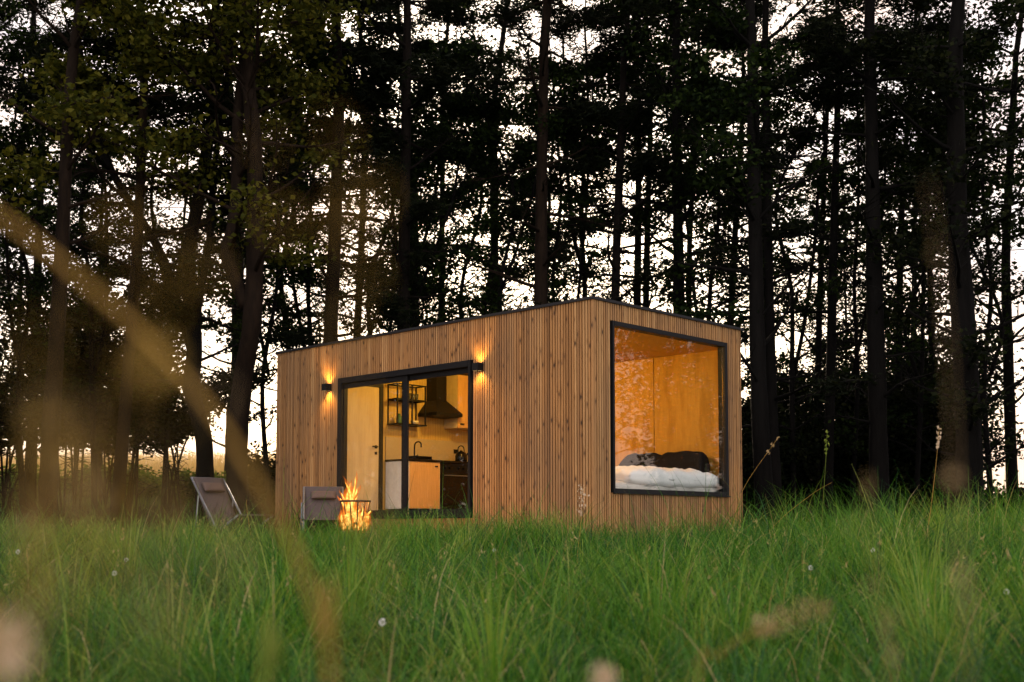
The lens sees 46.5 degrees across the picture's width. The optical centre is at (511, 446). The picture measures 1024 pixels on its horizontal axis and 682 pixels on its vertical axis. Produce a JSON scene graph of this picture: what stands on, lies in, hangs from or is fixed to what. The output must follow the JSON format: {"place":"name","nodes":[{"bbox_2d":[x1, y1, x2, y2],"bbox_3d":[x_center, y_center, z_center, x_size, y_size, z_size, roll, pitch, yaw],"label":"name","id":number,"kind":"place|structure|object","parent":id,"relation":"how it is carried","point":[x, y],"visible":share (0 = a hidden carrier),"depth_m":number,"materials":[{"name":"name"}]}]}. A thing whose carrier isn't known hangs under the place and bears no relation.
{"place":"outdoors","nodes":[
{"label":"outdoors","id":0,"kind":"place"},
{"bbox_2d":[0,489,194,515],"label":"field grass","id":1,"kind":"structure","parent":0,"point":[145,497],"depth_m":30.01,"materials":[{"name":"brown plant"}]},
{"bbox_2d":[0,459,1023,681],"bbox_3d":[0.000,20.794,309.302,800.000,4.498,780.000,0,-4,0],"label":"ground","id":2,"kind":"structure","parent":0,"point":[540,636],"depth_m":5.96,"materials":[{"name":"green plant"}]},
{"bbox_2d":[0,618,40,681],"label":"grass stalk","id":3,"kind":"object","parent":2,"relation":"on","point":[10,663],"depth_m":0.47,"materials":[{"name":"plant"}]},
{"bbox_2d":[0,143,56,465],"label":"sapling","id":4,"kind":"object","parent":2,"relation":"on","point":[15,281],"visible":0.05,"depth_m":35.11,"materials":[{"name":"green plant"}]},
{"bbox_2d":[0,457,61,498],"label":"bush","id":5,"kind":"object","parent":2,"relation":"on","point":[13,482],"visible":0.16,"depth_m":31.41,"materials":[{"name":"green plant"}]},
{"bbox_2d":[0,398,95,681],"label":"grass stalk","id":6,"kind":"object","parent":2,"relation":"on","point":[88,506],"depth_m":0.30,"materials":[{"name":"plant"}]},
{"bbox_2d":[0,0,117,519],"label":"sapling","id":7,"kind":"object","parent":2,"relation":"on","point":[25,132],"visible":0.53,"depth_m":23.00,"materials":[{"name":"green plant"}]},
{"bbox_2d":[0,0,130,515],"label":"pine tree","id":8,"kind":"object","parent":2,"relation":"on","point":[30,478],"visible":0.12,"depth_m":27.04,"materials":[{"name":"green plant"}]},
{"bbox_2d":[0,294,133,521],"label":"bush","id":9,"kind":"object","parent":2,"relation":"on","point":[8,415],"visible":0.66,"depth_m":23.08,"materials":[{"name":"green plant"}]},
{"bbox_2d":[0,249,145,517],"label":"bush","id":10,"kind":"object","parent":2,"relation":"on","point":[82,346],"visible":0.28,"depth_m":24.41,"materials":[{"name":"green plant"}]},
{"bbox_2d":[28,69,163,491],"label":"young tree","id":11,"kind":"object","parent":2,"relation":"on","point":[146,211],"visible":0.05,"depth_m":33.52,"materials":[{"name":"green plant"}]},
{"bbox_2d":[0,0,194,530],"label":"broadleaf tree","id":12,"kind":"object","parent":2,"relation":"on","point":[56,68],"visible":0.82,"depth_m":18.64,"materials":[{"name":"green plant"}]},
{"bbox_2d":[14,5,182,524],"bbox_3d":[-7.780,-3.510,22.841,3.366,10.723,3.051,1,-4,-20],"label":"sapling","id":13,"kind":"object","parent":2,"relation":"on","point":[91,309],"visible":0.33,"depth_m":22.52,"materials":[{"name":"green plant"}]},
{"bbox_2d":[58,458,149,495],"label":"bush","id":14,"kind":"object","parent":2,"relation":"on","point":[87,482],"visible":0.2,"depth_m":32.51,"materials":[{"name":"green plant"}]},
{"bbox_2d":[6,282,213,504],"bbox_3d":[-10.042,-1.240,28.992,4.914,5.645,4.478,0,-4,0],"label":"bush","id":15,"kind":"object","parent":2,"relation":"on","point":[109,476],"visible":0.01,"depth_m":28.97,"materials":[{"name":"green plant"}]},
{"bbox_2d":[0,289,251,681],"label":"grass stalk","id":16,"kind":"object","parent":2,"relation":"on","point":[53,432],"depth_m":0.22,"materials":[{"name":"plant"}]},
{"bbox_2d":[0,449,275,476],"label":"wheat field","id":17,"kind":"structure","parent":2,"relation":"on","point":[218,466],"depth_m":41.30,"materials":[{"name":"beige plant"}]},
{"bbox_2d":[7,0,269,527],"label":"broadleaf tree","id":18,"kind":"object","parent":2,"relation":"on","point":[142,62],"visible":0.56,"depth_m":19.97,"materials":[{"name":"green plant"}]},
{"bbox_2d":[106,460,170,496],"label":"bush","id":19,"kind":"object","parent":2,"relation":"on","point":[148,477],"visible":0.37,"depth_m":32.43,"materials":[{"name":"green plant"}]},
{"bbox_2d":[80,203,213,681],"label":"grass stalk","id":20,"kind":"object","parent":2,"relation":"on","point":[156,358],"depth_m":0.26,"materials":[{"name":"plant"}]},
{"bbox_2d":[70,236,224,522],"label":"sapling","id":21,"kind":"object","parent":2,"relation":"on","point":[150,410],"visible":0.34,"depth_m":23.84,"materials":[{"name":"green plant"}]},
{"bbox_2d":[69,383,250,681],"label":"grass stalk","id":22,"kind":"object","parent":2,"relation":"on","point":[238,523],"depth_m":0.24,"materials":[{"name":"green plant"}]},
{"bbox_2d":[74,14,246,517],"bbox_3d":[-7.174,-3.719,24.335,3.959,11.026,3.542,0,-4,0],"label":"sapling","id":23,"kind":"object","parent":2,"relation":"on","point":[166,445],"visible":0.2,"depth_m":24.05,"materials":[{"name":"green plant"}]},
{"bbox_2d":[0,0,326,524],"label":"broadleaf tree","id":24,"kind":"object","parent":2,"relation":"on","point":[186,305],"visible":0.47,"depth_m":21.11,"materials":[{"name":"green plant"}]},
{"bbox_2d":[0,212,332,681],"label":"grass stalk","id":25,"kind":"object","parent":2,"relation":"on","point":[325,627],"depth_m":0.56,"materials":[{"name":"plant"}]},
{"bbox_2d":[108,331,267,515],"bbox_3d":[-7.851,-0.606,27.214,4.290,4.542,2.905,4,-5,-42],"label":"bush","id":26,"kind":"object","parent":2,"relation":"on","point":[178,437],"visible":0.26,"depth_m":27.10,"materials":[{"name":"green plant"}]},
{"bbox_2d":[157,465,219,502],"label":"bush","id":27,"kind":"object","parent":2,"relation":"on","point":[185,495],"visible":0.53,"depth_m":30.57,"materials":[{"name":"green plant"}]},
{"bbox_2d":[56,0,374,513],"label":"broadleaf tree","id":28,"kind":"object","parent":2,"relation":"on","point":[247,23],"visible":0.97,"depth_m":19.64,"materials":[{"name":"green plant"}]},
{"bbox_2d":[190,477,270,530],"bbox_3d":[-4.129,0.957,17.514,1.150,1.028,0.669,-3,-5,38],"label":"deck chair","id":29,"kind":"object","parent":2,"relation":"on","point":[216,489],"visible":0.73,"depth_m":17.70,"materials":[{"name":"fabric"}]},
{"bbox_2d":[158,4,312,477],"bbox_3d":[-8.333,-6.592,35.589,5.191,16.060,4.940,4,-5,-42],"label":"young tree","id":30,"kind":"object","parent":2,"relation":"on","point":[243,265],"visible":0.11,"depth_m":35.29,"materials":[{"name":"green plant"}]},
{"bbox_2d":[217,440,275,521],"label":"bush","id":31,"kind":"object","parent":2,"relation":"on","point":[257,464],"visible":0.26,"depth_m":23.64,"materials":[{"name":"green plant"}]},
{"bbox_2d":[167,18,358,517],"bbox_3d":[-4.873,-3.507,23.381,4.140,10.707,3.361,0,-4,0],"label":"sapling","id":32,"kind":"object","parent":2,"relation":"on","point":[263,352],"visible":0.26,"depth_m":23.17,"materials":[{"name":"green plant"}]},
{"bbox_2d":[259,617,281,681],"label":"grass stalk","id":33,"kind":"object","parent":2,"relation":"on","point":[270,648],"depth_m":0.69,"materials":[{"name":"green plant"}]},
{"bbox_2d":[230,1,372,451],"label":"sapling","id":34,"kind":"object","parent":2,"relation":"on","point":[294,316],"visible":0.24,"depth_m":24.00,"materials":[{"name":"green plant"}]},
{"bbox_2d":[213,0,394,372],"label":"fir tree","id":35,"kind":"object","parent":2,"relation":"on","point":[325,227],"visible":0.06,"depth_m":25.30,"materials":[{"name":"green plant"}]},
{"bbox_2d":[262,112,381,681],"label":"grass stalk","id":36,"kind":"object","parent":2,"relation":"on","point":[279,222],"depth_m":0.26,"materials":[{"name":"plant"}]},
{"bbox_2d":[300,486,343,534],"bbox_3d":[-2.617,0.972,16.574,0.636,0.864,1.150,1,-4,-10],"label":"deck chair","id":37,"kind":"object","parent":2,"relation":"on","point":[311,495],"visible":0.62,"depth_m":16.94,"materials":[{"name":"fabric"}]},
{"bbox_2d":[256,0,445,390],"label":"pine tree","id":38,"kind":"object","parent":2,"relation":"on","point":[334,196],"visible":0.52,"depth_m":23.08,"materials":[{"name":"green plant"}]},
{"bbox_2d":[339,500,370,531],"bbox_3d":[-1.956,0.986,14.867,0.398,0.624,0.398,1,-4,-17],"label":"fire basket","id":39,"kind":"object","parent":2,"relation":"on","point":[357,502],"visible":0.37,"depth_m":14.75,"materials":[{"name":"black metal"}]},
{"bbox_2d":[340,478,370,529],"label":"campfire flames","id":40,"kind":"object","parent":39,"relation":"in","point":[348,496],"visible":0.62,"depth_m":14.82,"materials":[{"name":"orange"}]},
{"bbox_2d":[279,0,446,336],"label":"fir tree","id":41,"kind":"object","parent":2,"relation":"on","point":[398,4],"visible":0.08,"depth_m":26.27,"materials":[{"name":"green plant"}]},
{"bbox_2d":[313,26,456,340],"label":"sapling","id":42,"kind":"object","parent":2,"relation":"on","point":[396,100],"visible":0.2,"depth_m":25.01,"materials":[{"name":"green plant"}]},
{"bbox_2d":[340,8,480,338],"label":"young tree","id":43,"kind":"object","parent":2,"relation":"on","point":[421,196],"visible":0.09,"depth_m":36.37,"materials":[{"name":"green plant"}]},
{"bbox_2d":[307,0,527,333],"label":"pine tree","id":44,"kind":"object","parent":2,"relation":"on","point":[436,80],"visible":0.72,"depth_m":22.99,"materials":[{"name":"green plant"}]},
{"bbox_2d":[342,0,534,327],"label":"sapling","id":45,"kind":"object","parent":2,"relation":"on","point":[457,104],"visible":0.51,"depth_m":24.28,"materials":[{"name":"green plant"}]},
{"bbox_2d":[370,0,517,318],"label":"fir tree","id":46,"kind":"object","parent":2,"relation":"on","point":[420,43],"visible":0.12,"depth_m":27.59,"materials":[{"name":"green plant"}]},
{"bbox_2d":[396,32,552,326],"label":"sapling","id":47,"kind":"object","parent":2,"relation":"on","point":[486,161],"visible":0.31,"depth_m":25.29,"materials":[{"name":"green plant"}]},
{"bbox_2d":[275,296,742,539],"bbox_3d":[-0.256,-0.032,17.801,6.625,3.115,3.283,-4,-5,44],"label":"cabin","id":48,"kind":"object","parent":2,"relation":"on","point":[590,393],"visible":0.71,"depth_m":16.33,"materials":[{"name":"wood"}]},
{"bbox_2d":[347,384,383,510],"bbox_3d":[-2.267,0.003,18.191,0.143,1.998,0.729,-4,-5,44],"label":"interior door","id":49,"kind":"structure","parent":48,"relation":"in","point":[369,398],"depth_m":18.21,"materials":[{"name":"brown wood"}]},
{"bbox_2d":[337,360,472,518],"bbox_3d":[-1.542,-0.033,16.843,2.860,2.105,0.122,-4,-5,44],"label":"sliding door","id":50,"kind":"structure","parent":48,"relation":"in","point":[404,376],"depth_m":16.78,"materials":[{"name":"black metal"}]},
{"bbox_2d":[387,383,426,426],"bbox_3d":[-1.647,-0.644,18.701,0.255,0.640,0.616,-4,-5,44],"label":"wall shelf","id":51,"kind":"object","parent":48,"relation":"attached to","point":[411,400],"depth_m":18.64,"materials":[{"name":"black metal"}]},
{"bbox_2d":[385,458,467,509],"bbox_3d":[-1.022,0.654,19.009,0.548,0.812,2.165,-4,-5,44],"label":"base cabinet","id":52,"kind":"object","parent":48,"relation":"on","point":[425,483],"visible":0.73,"depth_m":18.31,"materials":[{"name":"white paint"}]},
{"bbox_2d":[440,463,467,508],"bbox_3d":[-1.059,0.637,18.927,0.554,0.715,0.600,-4,-5,44],"label":"oven","id":53,"kind":"object","parent":52,"relation":"in","point":[453,478],"visible":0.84,"depth_m":18.76,"materials":[{"name":"black metal"}]},
{"bbox_2d":[418,376,462,418],"bbox_3d":[-1.146,-0.838,19.083,0.446,0.740,0.560,-4,-5,44],"label":"range hood","id":54,"kind":"object","parent":48,"relation":"attached to","point":[438,406],"visible":0.88,"depth_m":19.04,"materials":[{"name":"black metal"}]},
{"bbox_2d":[444,375,467,430],"bbox_3d":[-0.678,-0.700,19.631,0.345,0.860,0.880,-4,-5,44],"label":"wall cabinet","id":55,"kind":"object","parent":48,"relation":"attached to","point":[457,392],"depth_m":19.30,"materials":[{"name":"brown wood"}]},
{"bbox_2d":[457,375,467,427],"bbox_3d":[-0.723,-0.718,19.370,0.018,0.850,0.434,-4,-5,44],"label":"door","id":56,"kind":"structure","parent":55,"relation":"in","point":[462,402],"depth_m":19.29,"materials":[{"name":"brown wood"}]},
{"bbox_2d":[615,481,718,491],"bbox_3d":[1.356,0.675,16.182,1.750,0.381,2.910,-4,-5,44],"label":"bed","id":57,"kind":"object","parent":48,"relation":"on","point":[621,484],"visible":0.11,"depth_m":15.49,"materials":[{"name":"white fabric"}]},
{"bbox_2d":[618,453,661,466],"bbox_3d":[1.916,0.348,17.456,0.233,0.523,0.805,22,-18,-41],"label":"pillow","id":58,"kind":"object","parent":57,"relation":"on","point":[645,459],"visible":0.3,"depth_m":17.40,"materials":[{"name":"fabric"}]},
{"bbox_2d":[615,465,718,488],"bbox_3d":[1.624,0.467,16.375,1.686,0.376,2.118,-4,-5,44],"label":"duvet","id":59,"kind":"object","parent":57,"relation":"on","point":[641,475],"visible":0.45,"depth_m":15.64,"materials":[{"name":"white fabric"}]},
{"bbox_2d":[655,451,709,472],"bbox_3d":[2.418,0.318,16.972,0.804,0.515,0.240,-3,-19,41],"label":"pillow","id":60,"kind":"object","parent":57,"relation":"on","point":[697,460],"visible":0.52,"depth_m":16.84,"materials":[{"name":"fabric"}]},
{"bbox_2d":[610,320,730,496],"bbox_3d":[2.075,-0.426,15.569,0.140,2.134,2.522,-4,-5,44],"label":"picture window","id":61,"kind":"structure","parent":48,"relation":"in","point":[722,347],"depth_m":15.97,"materials":[{"name":"black metal"}]},
{"bbox_2d":[0,489,1019,539],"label":"undergrowth","id":62,"kind":"object","parent":2,"relation":"on","point":[132,514],"visible":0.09,"depth_m":18.23,"materials":[{"name":"green plant"}]},
{"bbox_2d":[430,0,589,313],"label":"pine tree","id":63,"kind":"object","parent":2,"relation":"on","point":[519,68],"visible":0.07,"depth_m":30.31,"materials":[{"name":"green plant"}]},
{"bbox_2d":[418,2,614,322],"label":"sapling","id":64,"kind":"object","parent":2,"relation":"on","point":[529,102],"visible":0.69,"depth_m":24.22,"materials":[{"name":"green plant"}]},
{"bbox_2d":[433,0,653,311],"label":"pine tree","id":65,"kind":"object","parent":2,"relation":"on","point":[543,254],"visible":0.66,"depth_m":23.46,"materials":[{"name":"green plant"}]},
{"bbox_2d":[480,57,621,309],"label":"young tree","id":66,"kind":"object","parent":2,"relation":"on","point":[570,281],"visible":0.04,"depth_m":35.24,"materials":[{"name":"green plant"}]},
{"bbox_2d":[480,32,646,309],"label":"sapling","id":67,"kind":"object","parent":2,"relation":"on","point":[568,197],"visible":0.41,"depth_m":25.21,"materials":[{"name":"green plant"}]},
{"bbox_2d":[507,0,665,296],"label":"fir tree","id":68,"kind":"object","parent":2,"relation":"on","point":[575,94],"visible":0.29,"depth_m":26.34,"materials":[{"name":"green plant"}]},
{"bbox_2d":[589,661,615,681],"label":"grass stalk","id":69,"kind":"object","parent":2,"relation":"on","point":[604,675],"depth_m":0.89,"materials":[{"name":"beige plant"}]},
{"bbox_2d":[534,0,713,305],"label":"pine tree","id":70,"kind":"object","parent":2,"relation":"on","point":[641,166],"visible":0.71,"depth_m":23.93,"materials":[{"name":"green plant"}]},
{"bbox_2d":[557,0,718,309],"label":"fir tree","id":71,"kind":"object","parent":2,"relation":"on","point":[637,244],"visible":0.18,"depth_m":26.12,"materials":[{"name":"green plant"}]},
{"bbox_2d":[556,0,738,318],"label":"broadleaf tree","id":72,"kind":"object","parent":2,"relation":"on","point":[610,89],"visible":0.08,"depth_m":27.61,"materials":[{"name":"green plant"}]},
{"bbox_2d":[567,0,787,341],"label":"broadleaf tree","id":73,"kind":"object","parent":2,"relation":"on","point":[677,206],"visible":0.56,"depth_m":24.26,"materials":[{"name":"green plant"}]},
{"bbox_2d":[597,2,798,391],"bbox_3d":[4.504,-5.939,28.276,4.704,15.731,4.960,-3,-5,39],"label":"broadleaf tree","id":74,"kind":"object","parent":2,"relation":"on","point":[725,228],"visible":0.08,"depth_m":27.57,"materials":[{"name":"green plant"}]},
{"bbox_2d":[625,11,788,367],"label":"sapling","id":75,"kind":"object","parent":2,"relation":"on","point":[692,276],"visible":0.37,"depth_m":24.19,"materials":[{"name":"green plant"}]},
{"bbox_2d":[648,0,827,384],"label":"pine tree","id":76,"kind":"object","parent":2,"relation":"on","point":[758,13],"visible":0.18,"depth_m":26.24,"materials":[{"name":"green plant"}]},
{"bbox_2d":[638,0,860,523],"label":"pine tree","id":77,"kind":"object","parent":2,"relation":"on","point":[756,367],"visible":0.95,"depth_m":21.03,"materials":[{"name":"green plant"}]},
{"bbox_2d":[697,3,816,393],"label":"broadleaf tree","id":78,"kind":"object","parent":2,"relation":"on","point":[744,325],"visible":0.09,"depth_m":34.31,"materials":[{"name":"green plant"}]},
{"bbox_2d":[697,599,831,681],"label":"grass stalk","id":79,"kind":"object","parent":2,"relation":"on","point":[763,630],"depth_m":1.14,"materials":[{"name":"plant"}]},
{"bbox_2d":[669,0,864,521],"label":"pine tree","id":80,"kind":"object","parent":2,"relation":"on","point":[768,232],"visible":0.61,"depth_m":22.15,"materials":[{"name":"green plant"}]},
{"bbox_2d":[741,393,831,520],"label":"bush","id":81,"kind":"object","parent":2,"relation":"on","point":[786,451],"visible":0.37,"depth_m":23.10,"materials":[{"name":"green plant"}]},
{"bbox_2d":[700,5,887,514],"bbox_3d":[5.593,-3.314,23.310,3.764,10.404,2.786,0,-4,0],"label":"tree","id":82,"kind":"object","parent":2,"relation":"on","point":[818,183],"visible":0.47,"depth_m":23.19,"materials":[{"name":"green plant"}]},
{"bbox_2d":[741,379,850,517],"bbox_3d":[5.564,0.260,25.005,2.668,3.197,3.334,0,-4,0],"label":"bush","id":83,"kind":"object","parent":2,"relation":"on","point":[804,481],"visible":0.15,"depth_m":24.41,"materials":[{"name":"green plant"}]},
{"bbox_2d":[742,317,889,440],"bbox_3d":[6.955,-0.637,29.009,4.074,5.086,3.570,3,-5,-39],"label":"bush","id":84,"kind":"object","parent":2,"relation":"on","point":[782,386],"visible":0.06,"depth_m":28.64,"materials":[{"name":"green plant"}]},
{"bbox_2d":[741,0,931,521],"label":"pine tree","id":85,"kind":"object","parent":2,"relation":"on","point":[833,240],"visible":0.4,"depth_m":23.13,"materials":[{"name":"green plant"}]},
{"bbox_2d":[781,150,892,396],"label":"sapling","id":86,"kind":"object","parent":2,"relation":"on","point":[848,194],"visible":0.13,"depth_m":36.48,"materials":[{"name":"green plant"}]},
{"bbox_2d":[745,0,932,514],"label":"broadleaf tree","id":87,"kind":"object","parent":2,"relation":"on","point":[820,349],"visible":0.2,"depth_m":25.36,"materials":[{"name":"green plant"}]},
{"bbox_2d":[785,416,904,515],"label":"bush","id":88,"kind":"object","parent":2,"relation":"on","point":[842,469],"visible":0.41,"depth_m":25.83,"materials":[{"name":"green plant"}]},
{"bbox_2d":[786,317,925,388],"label":"bush","id":89,"kind":"object","parent":2,"relation":"on","point":[886,344],"visible":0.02,"depth_m":31.38,"materials":[{"name":"green plant"}]},
{"bbox_2d":[788,353,929,510],"bbox_3d":[8.184,-0.215,28.203,3.504,4.248,3.601,0,-4,0],"label":"bush","id":90,"kind":"object","parent":2,"relation":"on","point":[848,403],"visible":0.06,"depth_m":28.17,"materials":[{"name":"green plant"}]},
{"bbox_2d":[786,28,936,514],"bbox_3d":[7.155,-3.404,24.218,3.378,10.587,3.017,0,-4,0],"label":"sapling","id":91,"kind":"object","parent":2,"relation":"on","point":[858,184],"visible":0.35,"depth_m":24.10,"materials":[{"name":"green plant"}]},
{"bbox_2d":[846,470,906,681],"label":"grass stalk","id":92,"kind":"object","parent":2,"relation":"on","point":[896,616],"depth_m":0.74,"materials":[{"name":"green plant"}]},
{"bbox_2d":[769,0,1016,516],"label":"pine tree","id":93,"kind":"object","parent":2,"relation":"on","point":[874,152],"visible":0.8,"depth_m":21.10,"materials":[{"name":"green plant"}]},
{"bbox_2d":[808,19,1006,363],"bbox_3d":[11.190,-5.026,33.654,5.500,14.105,5.326,0,-4,6],"label":"young tree","id":94,"kind":"object","parent":2,"relation":"on","point":[938,278],"visible":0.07,"depth_m":33.81,"materials":[{"name":"green plant"}]},
{"bbox_2d":[805,0,1020,508],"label":"young tree","id":95,"kind":"object","parent":2,"relation":"on","point":[861,282],"visible":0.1,"depth_m":27.05,"materials":[{"name":"green plant"}]},
{"bbox_2d":[842,357,998,519],"bbox_3d":[8.707,-0.045,25.349,3.601,3.797,3.579,0,-4,0],"label":"bush","id":96,"kind":"object","parent":2,"relation":"on","point":[907,456],"visible":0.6,"depth_m":25.03,"materials":[{"name":"green plant"}]},
{"bbox_2d":[818,2,1023,510],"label":"broadleaf tree","id":97,"kind":"object","parent":2,"relation":"on","point":[901,216],"visible":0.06,"depth_m":26.11,"materials":[{"name":"green plant"}]},
{"bbox_2d":[819,0,1023,520],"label":"young tree","id":98,"kind":"object","parent":2,"relation":"on","point":[967,390],"visible":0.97,"depth_m":20.07,"materials":[{"name":"green plant"}]},
{"bbox_2d":[852,0,1023,519],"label":"tree","id":99,"kind":"object","parent":2,"relation":"on","point":[921,279],"visible":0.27,"depth_m":23.14,"materials":[{"name":"green plant"}]},
{"bbox_2d":[928,180,969,681],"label":"grass stalk","id":100,"kind":"object","parent":2,"relation":"on","point":[952,479],"depth_m":0.55,"materials":[{"name":"plant"}]},
{"bbox_2d":[885,325,1017,506],"bbox_3d":[9.770,-0.486,27.468,3.530,4.798,3.225,0,-4,0],"label":"bush","id":101,"kind":"object","parent":2,"relation":"on","point":[927,358],"visible":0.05,"depth_m":26.73,"materials":[{"name":"green plant"}]},
{"bbox_2d":[889,330,1018,505],"bbox_3d":[10.666,-0.482,29.534,3.419,4.850,3.312,-2,-4,26],"label":"bush","id":102,"kind":"object","parent":2,"relation":"on","point":[993,424],"depth_m":29.28,"materials":[{"name":"green plant"}]},
{"bbox_2d":[887,6,1023,518],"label":"sapling","id":103,"kind":"object","parent":2,"relation":"on","point":[977,108],"visible":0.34,"depth_m":22.26,"materials":[{"name":"green plant"}]},
{"bbox_2d":[892,0,1023,495],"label":"broadleaf tree","id":104,"kind":"object","parent":2,"relation":"on","point":[1011,469],"visible":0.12,"depth_m":24.16,"materials":[{"name":"green plant"}]},
{"bbox_2d":[955,479,1023,517],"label":"bush","id":105,"kind":"object","parent":2,"relation":"on","point":[1013,500],"visible":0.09,"depth_m":23.55,"materials":[{"name":"green plant"}]},
{"bbox_2d":[0,0,1023,496],"label":"sky","id":106,"kind":"structure","parent":0,"point":[254,428],"materials":[{"name":"white"}]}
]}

